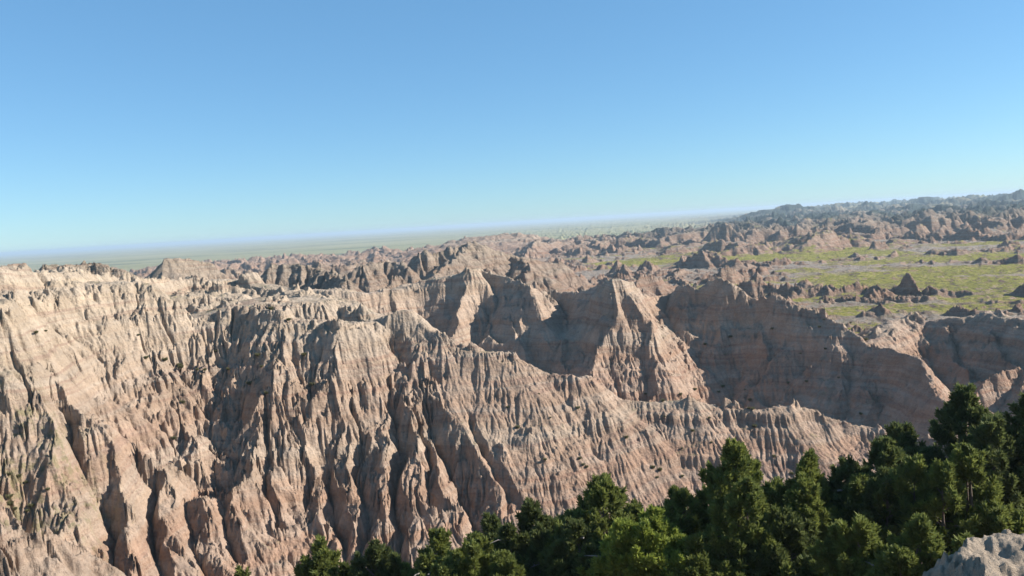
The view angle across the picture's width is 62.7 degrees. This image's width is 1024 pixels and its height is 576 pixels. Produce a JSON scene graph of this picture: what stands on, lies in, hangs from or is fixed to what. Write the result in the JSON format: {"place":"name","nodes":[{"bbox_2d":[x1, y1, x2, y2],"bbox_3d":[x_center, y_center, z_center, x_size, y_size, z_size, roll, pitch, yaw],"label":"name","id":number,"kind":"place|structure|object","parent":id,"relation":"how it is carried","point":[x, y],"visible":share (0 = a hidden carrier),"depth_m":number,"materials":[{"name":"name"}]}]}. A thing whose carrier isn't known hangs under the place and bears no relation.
{"place":"outdoors","nodes":[
{"label":"outdoors","id":0,"kind":"place"},
{"bbox_2d":[0,263,947,575],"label":"fluted ridge","id":1,"kind":"structure","parent":0,"point":[398,433],"depth_m":88.79,"materials":[{"name":"stone"}]},
{"bbox_2d":[0,193,1009,271],"bbox_3d":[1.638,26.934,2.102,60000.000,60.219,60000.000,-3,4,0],"label":"distant plain","id":2,"kind":"structure","parent":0,"point":[133,258],"depth_m":4637.52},
{"bbox_2d":[0,0,1023,254],"label":"sky","id":3,"kind":"structure","parent":0,"point":[124,123],"materials":[{"name":"blue"}]},
{"bbox_2d":[39,202,1023,292],"bbox_3d":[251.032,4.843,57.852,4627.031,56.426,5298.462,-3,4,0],"label":"badlands hills","id":4,"kind":"structure","parent":0,"point":[373,268],"depth_m":852.37,"materials":[{"name":"beige stone"}]},
{"bbox_2d":[278,267,1023,438],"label":"spire ridge","id":5,"kind":"structure","parent":0,"point":[623,339],"depth_m":152.96,"materials":[{"name":"stone"}]},
{"bbox_2d":[525,223,1023,334],"bbox_3d":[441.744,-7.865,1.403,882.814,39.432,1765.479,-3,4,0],"label":"basin floor","id":6,"kind":"structure","parent":0,"point":[867,280],"depth_m":447.80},
{"bbox_2d":[652,189,1023,227],"bbox_3d":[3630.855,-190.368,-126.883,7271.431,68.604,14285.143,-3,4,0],"label":"distant hills","id":7,"kind":"structure","parent":0,"point":[973,200],"depth_m":2493.03,"materials":[{"name":"stone"}]},
{"bbox_2d":[922,529,1023,575],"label":"ground","id":8,"kind":"structure","parent":0,"point":[998,554],"depth_m":14.06,"materials":[{"name":"stone"}]},
{"bbox_2d":[234,565,250,575],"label":"juniper tree","id":9,"kind":"object","parent":8,"relation":"on","point":[240,571],"visible":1,"depth_m":44.66,"materials":[{"name":"green plant"}]},
{"bbox_2d":[293,534,351,575],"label":"juniper tree","id":10,"kind":"object","parent":8,"relation":"on","point":[322,560],"visible":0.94,"depth_m":37.49,"materials":[{"name":"green plant"}]},
{"bbox_2d":[349,538,403,575],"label":"juniper tree","id":11,"kind":"object","parent":8,"relation":"on","point":[378,559],"visible":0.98,"depth_m":37.25,"materials":[{"name":"green plant"}]},
{"bbox_2d":[384,526,493,575],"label":"juniper tree","id":12,"kind":"object","parent":8,"relation":"on","point":[439,542],"visible":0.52,"depth_m":36.60,"materials":[{"name":"green plant"}]},
{"bbox_2d":[429,537,525,575],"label":"juniper tree","id":13,"kind":"object","parent":8,"relation":"on","point":[471,558],"visible":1,"depth_m":31.67,"materials":[{"name":"green plant"}]},
{"bbox_2d":[465,511,508,548],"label":"juniper tree","id":14,"kind":"object","parent":8,"relation":"on","point":[491,525],"visible":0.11,"depth_m":40.69,"materials":[{"name":"green plant"}]},
{"bbox_2d":[491,496,559,575],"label":"juniper tree","id":15,"kind":"object","parent":8,"relation":"on","point":[529,540],"visible":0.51,"depth_m":35.26,"materials":[{"name":"green plant"}]},
{"bbox_2d":[539,515,603,575],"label":"juniper tree","id":16,"kind":"object","parent":8,"relation":"on","point":[568,550],"visible":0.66,"depth_m":32.51,"materials":[{"name":"green plant"}]},
{"bbox_2d":[518,472,646,575],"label":"juniper tree","id":17,"kind":"object","parent":8,"relation":"on","point":[603,491],"visible":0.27,"depth_m":36.56,"materials":[{"name":"green plant"}]},
{"bbox_2d":[576,503,687,575],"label":"juniper tree","id":18,"kind":"object","parent":8,"relation":"on","point":[649,542],"visible":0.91,"depth_m":29.45,"materials":[{"name":"green plant"}]},
{"bbox_2d":[653,484,689,517],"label":"juniper tree","id":19,"kind":"object","parent":8,"relation":"on","point":[669,492],"depth_m":41.12,"materials":[{"name":"green plant"}]},
{"bbox_2d":[655,530,738,575],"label":"juniper tree","id":20,"kind":"object","parent":8,"relation":"on","point":[698,556],"visible":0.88,"depth_m":28.83,"materials":[{"name":"green plant"}]},
{"bbox_2d":[662,437,844,575],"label":"juniper tree","id":21,"kind":"object","parent":8,"relation":"on","point":[733,494],"visible":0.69,"depth_m":30.65,"materials":[{"name":"green plant"}]},
{"bbox_2d":[732,505,828,575],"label":"juniper tree","id":22,"kind":"object","parent":8,"relation":"on","point":[791,532],"visible":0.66,"depth_m":29.00,"materials":[{"name":"green plant"}]},
{"bbox_2d":[767,448,885,550],"bbox_3d":[11.828,9.967,33.947,6.033,7.119,6.802,-7,6,-39],"label":"juniper tree","id":23,"kind":"object","parent":8,"relation":"on","point":[808,464],"visible":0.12,"depth_m":33.34,"materials":[{"name":"green plant"}]},
{"bbox_2d":[805,511,888,575],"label":"juniper tree","id":24,"kind":"object","parent":8,"relation":"on","point":[857,544],"visible":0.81,"depth_m":25.88,"materials":[{"name":"green plant"}]},
{"bbox_2d":[824,435,965,550],"bbox_3d":[15.202,9.435,33.442,7.712,7.263,7.650,-8,6,-42],"label":"juniper tree","id":25,"kind":"object","parent":8,"relation":"on","point":[884,453],"visible":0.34,"depth_m":33.01,"materials":[{"name":"green plant"}]},
{"bbox_2d":[863,511,973,575],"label":"juniper tree","id":26,"kind":"object","parent":8,"relation":"on","point":[918,549],"visible":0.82,"depth_m":23.84,"materials":[{"name":"green plant"}]},
{"bbox_2d":[862,382,1023,501],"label":"juniper tree","id":27,"kind":"object","parent":8,"relation":"on","point":[962,411],"visible":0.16,"depth_m":38.42,"materials":[{"name":"green plant"}]},
{"bbox_2d":[873,440,1023,554],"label":"juniper tree","id":28,"kind":"object","parent":8,"relation":"on","point":[940,490],"visible":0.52,"depth_m":30.12,"materials":[{"name":"green plant"}]},
{"bbox_2d":[963,391,1023,510],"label":"juniper tree","id":29,"kind":"object","parent":8,"relation":"on","point":[998,441],"visible":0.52,"depth_m":34.33,"materials":[{"name":"green plant"}]}
]}

